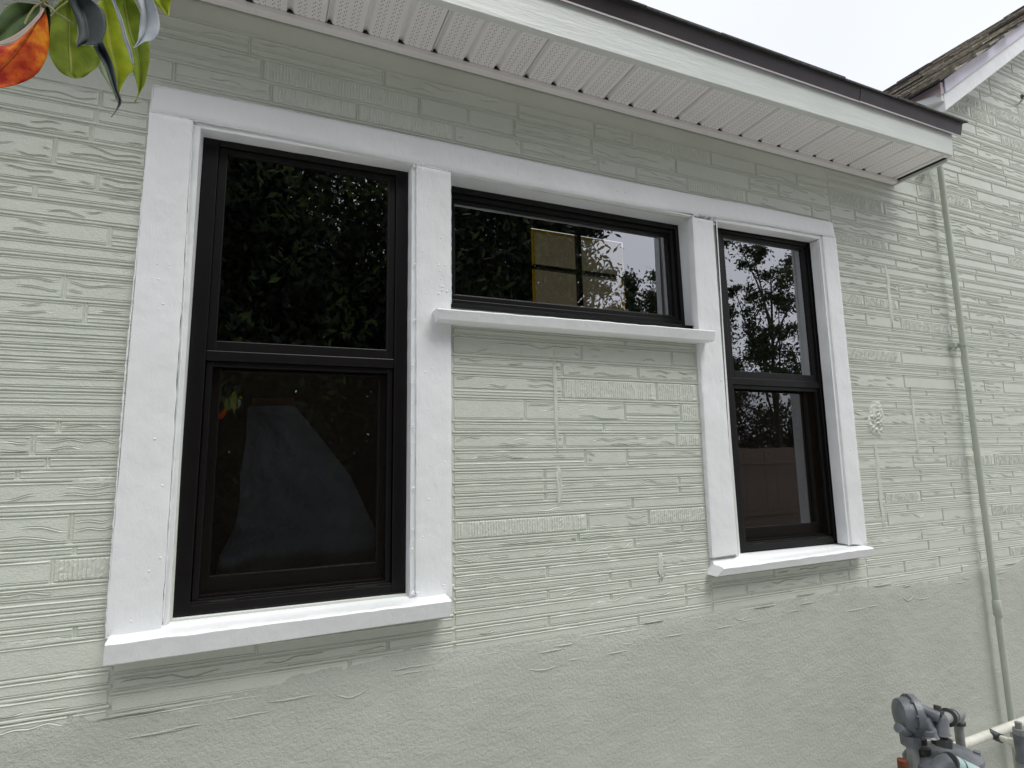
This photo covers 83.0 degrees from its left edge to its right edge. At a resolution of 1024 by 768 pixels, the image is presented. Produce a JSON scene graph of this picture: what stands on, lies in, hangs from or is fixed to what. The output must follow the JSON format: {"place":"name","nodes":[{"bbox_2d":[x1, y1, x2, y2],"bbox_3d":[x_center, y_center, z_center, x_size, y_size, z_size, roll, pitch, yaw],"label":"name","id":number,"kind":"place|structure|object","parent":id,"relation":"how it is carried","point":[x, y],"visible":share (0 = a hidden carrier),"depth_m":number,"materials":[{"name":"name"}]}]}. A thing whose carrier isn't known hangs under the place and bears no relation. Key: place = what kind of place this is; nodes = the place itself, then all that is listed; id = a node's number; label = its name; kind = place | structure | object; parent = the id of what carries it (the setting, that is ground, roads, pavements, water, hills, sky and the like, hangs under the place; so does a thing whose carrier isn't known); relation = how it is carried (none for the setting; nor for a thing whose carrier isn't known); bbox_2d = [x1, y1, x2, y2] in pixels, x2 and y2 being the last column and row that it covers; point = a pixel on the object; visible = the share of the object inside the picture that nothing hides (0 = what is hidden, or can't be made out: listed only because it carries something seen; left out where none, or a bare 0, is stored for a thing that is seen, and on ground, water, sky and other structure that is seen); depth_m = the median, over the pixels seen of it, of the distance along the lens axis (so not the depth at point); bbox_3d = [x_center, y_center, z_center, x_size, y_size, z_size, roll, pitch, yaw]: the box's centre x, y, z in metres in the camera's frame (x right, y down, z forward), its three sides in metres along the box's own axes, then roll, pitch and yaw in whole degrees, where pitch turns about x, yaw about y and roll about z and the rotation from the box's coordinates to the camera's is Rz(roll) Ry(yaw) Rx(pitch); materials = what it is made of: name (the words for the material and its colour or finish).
{"place":"outdoors","nodes":[
{"label":"outdoors","id":0,"kind":"place"},
{"bbox_2d":[0,0,170,116],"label":"pear branch","id":1,"kind":"object","parent":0,"point":[119,35],"visible":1,"depth_m":0.39,"materials":[{"name":"green plant"}]},
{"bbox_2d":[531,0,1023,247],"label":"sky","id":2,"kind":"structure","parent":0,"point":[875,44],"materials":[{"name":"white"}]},
{"label":"ground","id":3,"kind":"structure","parent":0,"visible":0},
{"bbox_2d":[0,0,1023,767],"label":"house","id":4,"kind":"structure","parent":3,"relation":"on","point":[684,476],"depth_m":1.80,"materials":[{"name":"green paint"}]},
{"bbox_2d":[173,137,407,616],"bbox_3d":[-0.564,-0.041,1.567,0.553,1.208,0.075,2,-9,-24],"label":"window","id":5,"kind":"structure","parent":4,"relation":"in","point":[196,591],"depth_m":1.51,"materials":[{"name":"black plastic"}]},
{"bbox_2d":[216,406,374,573],"bbox_3d":[-0.563,0.299,1.602,0.444,0.479,0.087,3,-9,-26],"label":"plastic sheet","id":6,"kind":"object","parent":4,"relation":"hanging from","point":[301,504],"visible":0.96,"depth_m":1.58,"materials":[{"name":"grey plastic"}]},
{"bbox_2d":[252,398,294,405],"bbox_3d":[-0.679,0.053,1.649,0.115,0.030,0.020,2,-9,-24],"label":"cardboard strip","id":7,"kind":"object","parent":6,"relation":"attached to","point":[273,401],"visible":0.79,"depth_m":1.64,"materials":[{"name":"brown cardboard"}]},
{"bbox_2d":[451,186,684,324],"bbox_3d":[0.198,-0.417,1.994,0.922,0.387,0.060,2,-9,-24],"label":"window","id":8,"kind":"structure","parent":4,"relation":"in","point":[461,197],"depth_m":2.00,"materials":[{"name":"black plastic"}]},
{"bbox_2d":[717,228,837,551],"bbox_3d":[1.014,0.010,2.273,0.525,1.222,0.075,2,-9,-24],"label":"window","id":9,"kind":"structure","parent":4,"relation":"in","point":[822,530],"depth_m":2.29,"materials":[{"name":"black plastic"}]},
{"bbox_2d":[897,716,1023,767],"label":"gas pipe","id":10,"kind":"object","parent":4,"relation":"attached to","point":[997,733],"visible":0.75,"depth_m":2.23,"materials":[{"name":"white metal"}]},
{"bbox_2d":[891,693,985,767],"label":"gas meter","id":11,"kind":"object","parent":10,"relation":"attached to","point":[915,726],"visible":0.99,"depth_m":1.84,"materials":[{"name":"grey paint"}]},
{"bbox_2d":[1012,721,1023,767],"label":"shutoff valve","id":12,"kind":"object","parent":10,"relation":"attached to","point":[1018,733],"visible":1,"depth_m":2.14,"materials":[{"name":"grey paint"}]},
{"bbox_2d":[936,165,1015,767],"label":"conduit","id":13,"kind":"object","parent":4,"relation":"attached to","point":[995,600],"visible":0.89,"depth_m":2.55,"materials":[{"name":"grey metal"}]},
{"bbox_2d":[1016,94,1023,104],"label":"wall hook","id":14,"kind":"object","parent":4,"relation":"attached to","point":[1021,96],"depth_m":3.19,"materials":[{"name":"green paint"}]},
{"bbox_2d":[897,757,908,767],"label":"rusty pipe stub","id":15,"kind":"object","parent":3,"relation":"on","point":[902,762],"visible":1,"depth_m":1.83,"materials":[{"name":"metal"}]}
]}

